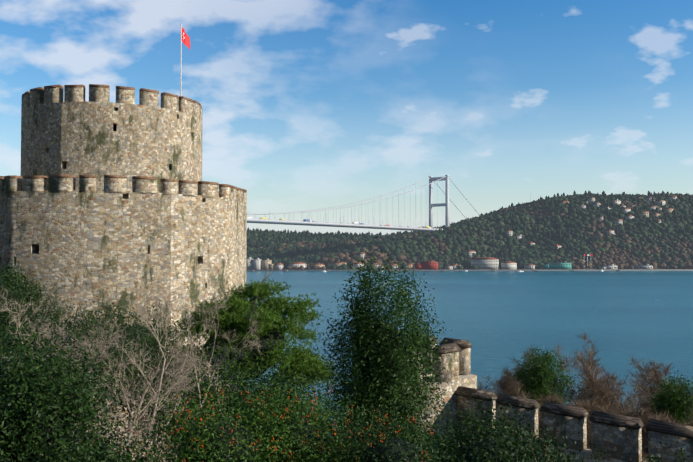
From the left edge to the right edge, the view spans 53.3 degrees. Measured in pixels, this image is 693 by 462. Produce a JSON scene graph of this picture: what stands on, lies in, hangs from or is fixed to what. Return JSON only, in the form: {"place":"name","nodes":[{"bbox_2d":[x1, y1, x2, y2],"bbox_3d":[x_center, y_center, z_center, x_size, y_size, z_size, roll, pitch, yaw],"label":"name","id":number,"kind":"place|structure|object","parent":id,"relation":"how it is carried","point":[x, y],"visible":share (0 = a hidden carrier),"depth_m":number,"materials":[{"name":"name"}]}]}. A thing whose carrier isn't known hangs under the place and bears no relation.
{"place":"outdoors","nodes":[
{"label":"outdoors","id":0,"kind":"place"},
{"bbox_2d":[0,0,692,234],"label":"sky","id":1,"kind":"structure","parent":0,"point":[306,104],"materials":[{"name":"blue"}]},
{"bbox_2d":[252,270,621,270],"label":"shore piers","id":2,"kind":"structure","parent":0,"point":[492,270],"depth_m":958.09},
{"bbox_2d":[246,271,692,453],"bbox_3d":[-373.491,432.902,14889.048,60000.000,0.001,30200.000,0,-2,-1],"label":"water","id":3,"kind":"structure","parent":0,"point":[512,314],"depth_m":324.51,"materials":[{"name":"blue liquid"}]},
{"bbox_2d":[246,269,692,270],"bbox_3d":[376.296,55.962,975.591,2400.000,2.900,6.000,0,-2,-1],"label":"shoreline","id":4,"kind":"structure","parent":0,"point":[512,270],"depth_m":970.07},
{"bbox_2d":[260,206,692,269],"bbox_3d":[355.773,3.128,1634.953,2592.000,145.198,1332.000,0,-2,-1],"label":"asian shore hill","id":5,"kind":"structure","parent":0,"point":[490,245],"depth_m":1082.64,"materials":[{"name":"green plant"}]},
{"bbox_2d":[246,257,251,269],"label":"shore house","id":6,"kind":"structure","parent":5,"relation":"on","point":[248,263],"depth_m":978.62,"materials":[{"name":"grey"}]},
{"bbox_2d":[251,258,261,269],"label":"shore house","id":7,"kind":"structure","parent":5,"relation":"on","point":[256,263],"depth_m":974.86,"materials":[{"name":"grey"}]},
{"bbox_2d":[261,259,273,269],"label":"shore house","id":8,"kind":"structure","parent":5,"relation":"on","point":[266,264],"depth_m":978.47,"materials":[{"name":"grey"}]},
{"bbox_2d":[274,263,283,269],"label":"shore house","id":9,"kind":"structure","parent":5,"relation":"on","point":[279,266],"depth_m":975.49,"materials":[{"name":"grey"}]},
{"bbox_2d":[289,262,305,269],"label":"shore house","id":10,"kind":"structure","parent":5,"relation":"on","point":[294,264],"depth_m":981.62,"materials":[{"name":"grey"}]},
{"bbox_2d":[308,263,324,268],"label":"shore house","id":11,"kind":"structure","parent":5,"relation":"on","point":[317,264],"depth_m":982.46,"materials":[{"name":"grey paint"}]},
{"bbox_2d":[328,261,345,268],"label":"shore house","id":12,"kind":"structure","parent":5,"relation":"on","point":[336,264],"depth_m":982.08,"materials":[{"name":"grey paint"}]},
{"bbox_2d":[353,262,366,268],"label":"shore house","id":13,"kind":"structure","parent":5,"relation":"on","point":[355,265],"depth_m":980.91,"materials":[{"name":"grey"}]},
{"bbox_2d":[358,252,364,258],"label":"hill house","id":14,"kind":"structure","parent":5,"relation":"on","point":[362,254],"depth_m":1005.15,"materials":[{"name":"grey paint"}]},
{"bbox_2d":[247,176,479,228],"bbox_3d":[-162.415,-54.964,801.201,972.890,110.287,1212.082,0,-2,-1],"label":"bridge cables","id":15,"kind":"object","parent":5,"relation":"on","point":[361,204],"visible":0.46,"depth_m":1075.43,"materials":[{"name":"grey metal"}]},
{"bbox_2d":[247,212,442,231],"bbox_3d":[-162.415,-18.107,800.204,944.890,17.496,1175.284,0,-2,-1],"label":"bridge deck","id":16,"kind":"structure","parent":15,"relation":"attached to","point":[295,222],"depth_m":970.14,"materials":[{"name":"silver metal"}]},
{"bbox_2d":[366,263,384,269],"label":"shore house","id":17,"kind":"structure","parent":5,"relation":"on","point":[377,265],"depth_m":975.19,"materials":[{"name":"grey"}]},
{"bbox_2d":[406,263,414,269],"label":"shore house","id":18,"kind":"structure","parent":5,"relation":"on","point":[409,265],"depth_m":983.45,"materials":[{"name":"grey paint"}]},
{"bbox_2d":[415,260,437,269],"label":"shore house","id":19,"kind":"structure","parent":5,"relation":"on","point":[429,265],"depth_m":979.35,"materials":[{"name":"red"}]},
{"bbox_2d":[429,175,449,233],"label":"bridge tower","id":20,"kind":"structure","parent":5,"relation":"on","point":[445,204],"depth_m":1230.57,"materials":[{"name":"grey metal"}]},
{"bbox_2d":[445,263,457,269],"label":"shore house","id":21,"kind":"structure","parent":5,"relation":"on","point":[451,267],"depth_m":981.84,"materials":[{"name":"grey"}]},
{"bbox_2d":[246,190,692,269],"bbox_3d":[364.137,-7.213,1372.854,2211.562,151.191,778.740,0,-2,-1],"label":"trees","id":22,"kind":"object","parent":5,"relation":"on","point":[612,256],"visible":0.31,"depth_m":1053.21,"materials":[{"name":"green plant"}]},
{"bbox_2d":[465,250,475,257],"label":"hill house","id":23,"kind":"structure","parent":5,"relation":"on","point":[469,253],"depth_m":1058.51,"materials":[{"name":"grey paint"}]},
{"bbox_2d":[471,257,498,269],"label":"shore house","id":24,"kind":"structure","parent":5,"relation":"on","point":[488,263],"depth_m":982.61,"materials":[{"name":"grey"}]},
{"bbox_2d":[501,261,516,269],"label":"shore house","id":25,"kind":"structure","parent":5,"relation":"on","point":[507,265],"depth_m":983.77,"materials":[{"name":"grey"}]},
{"bbox_2d":[506,230,512,236],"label":"hill house","id":26,"kind":"structure","parent":5,"relation":"on","point":[509,232],"depth_m":1149.57,"materials":[{"name":"grey paint"}]},
{"bbox_2d":[524,263,534,268],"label":"shore house","id":27,"kind":"structure","parent":5,"relation":"on","point":[529,266],"depth_m":985.40,"materials":[{"name":"grey"}]},
{"bbox_2d":[543,261,570,269],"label":"shore house","id":28,"kind":"structure","parent":5,"relation":"on","point":[565,266],"depth_m":985.36,"materials":[{"name":"teal"}]},
{"bbox_2d":[577,204,585,208],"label":"hill house","id":29,"kind":"structure","parent":5,"relation":"on","point":[581,206],"depth_m":1245.57,"materials":[{"name":"grey"}]},
{"bbox_2d":[585,197,594,203],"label":"hill house","id":30,"kind":"structure","parent":5,"relation":"on","point":[591,199],"depth_m":1275.07,"materials":[{"name":"grey"}]},
{"bbox_2d":[593,202,600,207],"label":"hill house","id":31,"kind":"structure","parent":5,"relation":"on","point":[596,204],"depth_m":1248.95,"materials":[{"name":"grey"}]},
{"bbox_2d":[599,264,617,268],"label":"shore house","id":32,"kind":"structure","parent":5,"relation":"on","point":[612,266],"depth_m":993.99,"materials":[{"name":"grey"}]},
{"bbox_2d":[605,229,615,234],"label":"hill house","id":33,"kind":"structure","parent":5,"relation":"on","point":[610,231],"depth_m":1138.25,"materials":[{"name":"grey paint"}]},
{"bbox_2d":[610,199,620,206],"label":"hill house","id":34,"kind":"structure","parent":5,"relation":"on","point":[617,201],"depth_m":1256.16,"materials":[{"name":"grey"}]},
{"bbox_2d":[614,219,622,226],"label":"hill house","id":35,"kind":"structure","parent":5,"relation":"on","point":[617,221],"depth_m":1172.73,"materials":[{"name":"grey"}]},
{"bbox_2d":[621,208,630,214],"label":"hill house","id":36,"kind":"structure","parent":5,"relation":"on","point":[625,210],"depth_m":1220.65,"materials":[{"name":"grey"}]},
{"bbox_2d":[625,215,633,220],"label":"hill house","id":37,"kind":"structure","parent":5,"relation":"on","point":[628,217],"depth_m":1193.64,"materials":[{"name":"grey"}]},
{"bbox_2d":[633,264,652,268],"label":"shore house","id":38,"kind":"structure","parent":5,"relation":"on","point":[647,266],"depth_m":993.41,"materials":[{"name":"grey"}]},
{"bbox_2d":[638,211,648,217],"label":"hill house","id":39,"kind":"structure","parent":5,"relation":"on","point":[645,213],"depth_m":1205.29,"materials":[{"name":"grey"}]},
{"bbox_2d":[644,197,651,202],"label":"hill house","id":40,"kind":"structure","parent":5,"relation":"on","point":[647,199],"depth_m":1279.13,"materials":[{"name":"grey"}]},
{"bbox_2d":[647,206,661,211],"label":"hill house","id":41,"kind":"structure","parent":5,"relation":"on","point":[654,207],"depth_m":1239.65,"materials":[{"name":"grey"}]},
{"bbox_2d":[656,200,665,205],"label":"hill house","id":42,"kind":"structure","parent":5,"relation":"on","point":[658,202],"depth_m":1267.77,"materials":[{"name":"grey"}]},
{"bbox_2d":[663,208,673,213],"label":"hill house","id":43,"kind":"structure","parent":5,"relation":"on","point":[667,210],"depth_m":1224.56,"materials":[{"name":"grey"}]},
{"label":"hillside ground","id":44,"kind":"structure","parent":0,"visible":0},
{"bbox_2d":[0,259,76,357],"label":"dark shrub","id":45,"kind":"object","parent":44,"relation":"on","point":[18,293],"visible":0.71,"depth_m":35.26,"materials":[{"name":"green plant"}]},
{"bbox_2d":[0,315,135,461],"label":"dark shrub","id":46,"kind":"object","parent":44,"relation":"on","point":[44,402],"visible":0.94,"depth_m":11.84,"materials":[{"name":"green plant"}]},
{"bbox_2d":[0,292,158,437],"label":"dark shrub","id":47,"kind":"object","parent":44,"relation":"on","point":[68,324],"visible":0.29,"depth_m":26.33,"materials":[{"name":"green plant"}]},
{"bbox_2d":[18,405,185,461],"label":"dark shrub","id":48,"kind":"object","parent":44,"relation":"on","point":[85,456],"visible":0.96,"depth_m":10.44,"materials":[{"name":"green plant"}]},
{"bbox_2d":[0,84,246,461],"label":"castle tower","id":49,"kind":"structure","parent":44,"relation":"on","point":[102,195],"depth_m":53.32,"materials":[{"name":"stone"}]},
{"bbox_2d":[180,24,189,95],"bbox_3d":[-14.463,-13.632,61.575,0.262,9.388,1.414,-1,-2,19],"label":"flag","id":50,"kind":"object","parent":49,"relation":"on","point":[185,38],"visible":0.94,"depth_m":61.46,"materials":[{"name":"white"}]},
{"bbox_2d":[0,275,263,461],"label":"bare tree","id":51,"kind":"object","parent":44,"relation":"on","point":[184,360],"visible":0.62,"depth_m":18.60,"materials":[{"name":"grey plant"}]},
{"bbox_2d":[71,291,204,460],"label":"bare tree","id":52,"kind":"object","parent":44,"relation":"on","point":[150,341],"visible":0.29,"depth_m":32.10,"materials":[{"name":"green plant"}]},
{"bbox_2d":[108,331,262,452],"bbox_3d":[-6.280,8.413,27.038,6.575,8.882,5.823,0,-2,-1],"label":"dark shrub","id":53,"kind":"object","parent":44,"relation":"on","point":[204,381],"visible":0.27,"depth_m":26.43,"materials":[{"name":"green plant"}]},
{"bbox_2d":[95,360,335,461],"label":"pyracantha shrub","id":54,"kind":"object","parent":44,"relation":"on","point":[214,440],"visible":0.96,"depth_m":11.45,"materials":[{"name":"green plant"}]},
{"bbox_2d":[165,267,340,393],"bbox_3d":[-5.170,9.033,38.151,10.152,14.408,7.758,0,-2,-1],"label":"pine tree","id":55,"kind":"object","parent":44,"relation":"on","point":[274,322],"visible":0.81,"depth_m":36.87,"materials":[{"name":"green plant"}]},
{"bbox_2d":[202,361,338,431],"bbox_3d":[-2.526,8.097,23.739,4.905,7.235,5.247,-1,-2,30],"label":"dark shrub","id":56,"kind":"object","parent":44,"relation":"on","point":[267,380],"visible":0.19,"depth_m":23.72,"materials":[{"name":"green plant"}]},
{"bbox_2d":[210,354,378,461],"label":"pyracantha shrub","id":57,"kind":"object","parent":44,"relation":"on","point":[315,442],"visible":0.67,"depth_m":12.25,"materials":[{"name":"green plant"}]},
{"bbox_2d":[314,236,461,461],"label":"laurel tree","id":58,"kind":"object","parent":44,"relation":"on","point":[376,354],"visible":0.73,"depth_m":19.73,"materials":[{"name":"green plant"}]},
{"bbox_2d":[317,384,462,461],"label":"pyracantha shrub","id":59,"kind":"object","parent":44,"relation":"on","point":[392,448],"visible":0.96,"depth_m":11.80,"materials":[{"name":"green plant"}]},
{"bbox_2d":[415,388,583,461],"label":"dark shrub","id":60,"kind":"object","parent":44,"relation":"on","point":[487,447],"visible":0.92,"depth_m":15.20,"materials":[{"name":"green plant"}]},
{"bbox_2d":[477,346,547,419],"bbox_3d":[13.087,14.758,52.342,7.722,11.934,11.022,0,-2,-1],"label":"bare shrub","id":61,"kind":"object","parent":44,"relation":"on","point":[503,382],"visible":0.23,"depth_m":54.21,"materials":[{"name":"brown plant"}]},
{"bbox_2d":[496,379,542,438],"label":"dry grass","id":62,"kind":"structure","parent":44,"relation":"on","point":[525,396],"depth_m":39.25,"materials":[{"name":"brown plant"}]},
{"bbox_2d":[355,335,692,461],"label":"curtain wall","id":63,"kind":"structure","parent":44,"relation":"on","point":[616,438],"depth_m":27.18,"materials":[{"name":"stone"}]},
{"bbox_2d":[514,431,570,461],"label":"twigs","id":64,"kind":"object","parent":44,"relation":"on","point":[553,459],"visible":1,"depth_m":12.78,"materials":[{"name":"green plant"}]},
{"bbox_2d":[507,344,578,414],"bbox_3d":[12.716,13.175,45.012,4.597,11.913,4.165,0,-2,-1],"label":"bush","id":65,"kind":"object","parent":44,"relation":"on","point":[541,375],"visible":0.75,"depth_m":44.60,"materials":[{"name":"green plant"}]},
{"bbox_2d":[538,392,591,448],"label":"dry grass","id":66,"kind":"structure","parent":44,"relation":"on","point":[553,400],"depth_m":39.93,"materials":[{"name":"brown plant"}]},
{"bbox_2d":[508,357,623,425],"bbox_3d":[15.716,14.717,49.742,9.263,11.336,8.949,0,-2,-1],"label":"bare shrub","id":67,"kind":"object","parent":44,"relation":"on","point":[558,386],"visible":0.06,"depth_m":50.71,"materials":[{"name":"brown plant"}]},
{"bbox_2d":[531,389,602,448],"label":"dry grass","id":68,"kind":"structure","parent":44,"relation":"on","point":[542,401],"depth_m":41.48,"materials":[{"name":"brown plant"}]},
{"bbox_2d":[537,439,604,461],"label":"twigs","id":69,"kind":"object","parent":44,"relation":"on","point":[596,458],"visible":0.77,"depth_m":15.16,"materials":[{"name":"green plant"}]},
{"bbox_2d":[551,332,658,415],"bbox_3d":[20.101,14.252,53.244,6.633,13.208,10.954,1,-2,-42],"label":"bare shrub","id":70,"kind":"object","parent":44,"relation":"on","point":[635,385],"visible":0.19,"depth_m":53.08,"materials":[{"name":"brown plant"}]},
{"bbox_2d":[569,397,647,460],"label":"dry grass","id":71,"kind":"structure","parent":44,"relation":"on","point":[581,405],"depth_m":37.07,"materials":[{"name":"brown plant"}]},
{"bbox_2d":[571,386,654,419],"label":"dry grass","id":72,"kind":"structure","parent":44,"relation":"on","point":[608,402],"depth_m":46.53,"materials":[{"name":"brown plant"}]},
{"bbox_2d":[575,454,660,461],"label":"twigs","id":73,"kind":"object","parent":44,"relation":"on","point":[649,458],"visible":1,"depth_m":13.12,"materials":[{"name":"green plant"}]},
{"bbox_2d":[560,348,683,423],"bbox_3d":[18.412,13.614,45.654,9.514,11.934,7.524,-1,-2,30],"label":"bare shrub","id":74,"kind":"object","parent":44,"relation":"on","point":[594,385],"visible":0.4,"depth_m":45.25,"materials":[{"name":"brown plant"}]},
{"bbox_2d":[587,401,676,460],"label":"dry grass","id":75,"kind":"structure","parent":44,"relation":"on","point":[607,410],"depth_m":38.63,"materials":[{"name":"brown plant"}]},
{"bbox_2d":[575,364,692,419],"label":"bare shrub","id":76,"kind":"object","parent":44,"relation":"on","point":[651,389],"visible":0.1,"depth_m":45.92,"materials":[{"name":"brown plant"}]},
{"bbox_2d":[618,404,692,461],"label":"dry grass","id":77,"kind":"structure","parent":44,"relation":"on","point":[636,414],"depth_m":38.86,"materials":[{"name":"brown plant"}]},
{"bbox_2d":[629,355,684,415],"bbox_3d":[26.399,15.664,52.167,8.230,11.862,9.858,0,-2,-1],"label":"bare shrub","id":78,"kind":"object","parent":44,"relation":"on","point":[648,369],"visible":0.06,"depth_m":54.61,"materials":[{"name":"brown plant"}]},
{"bbox_2d":[646,370,692,424],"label":"bush","id":79,"kind":"object","parent":44,"relation":"on","point":[678,404],"visible":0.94,"depth_m":40.93,"materials":[{"name":"green plant"}]},
{"bbox_2d":[675,447,692,461],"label":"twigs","id":80,"kind":"object","parent":44,"relation":"on","point":[684,456],"visible":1,"depth_m":13.36,"materials":[{"name":"green plant"}]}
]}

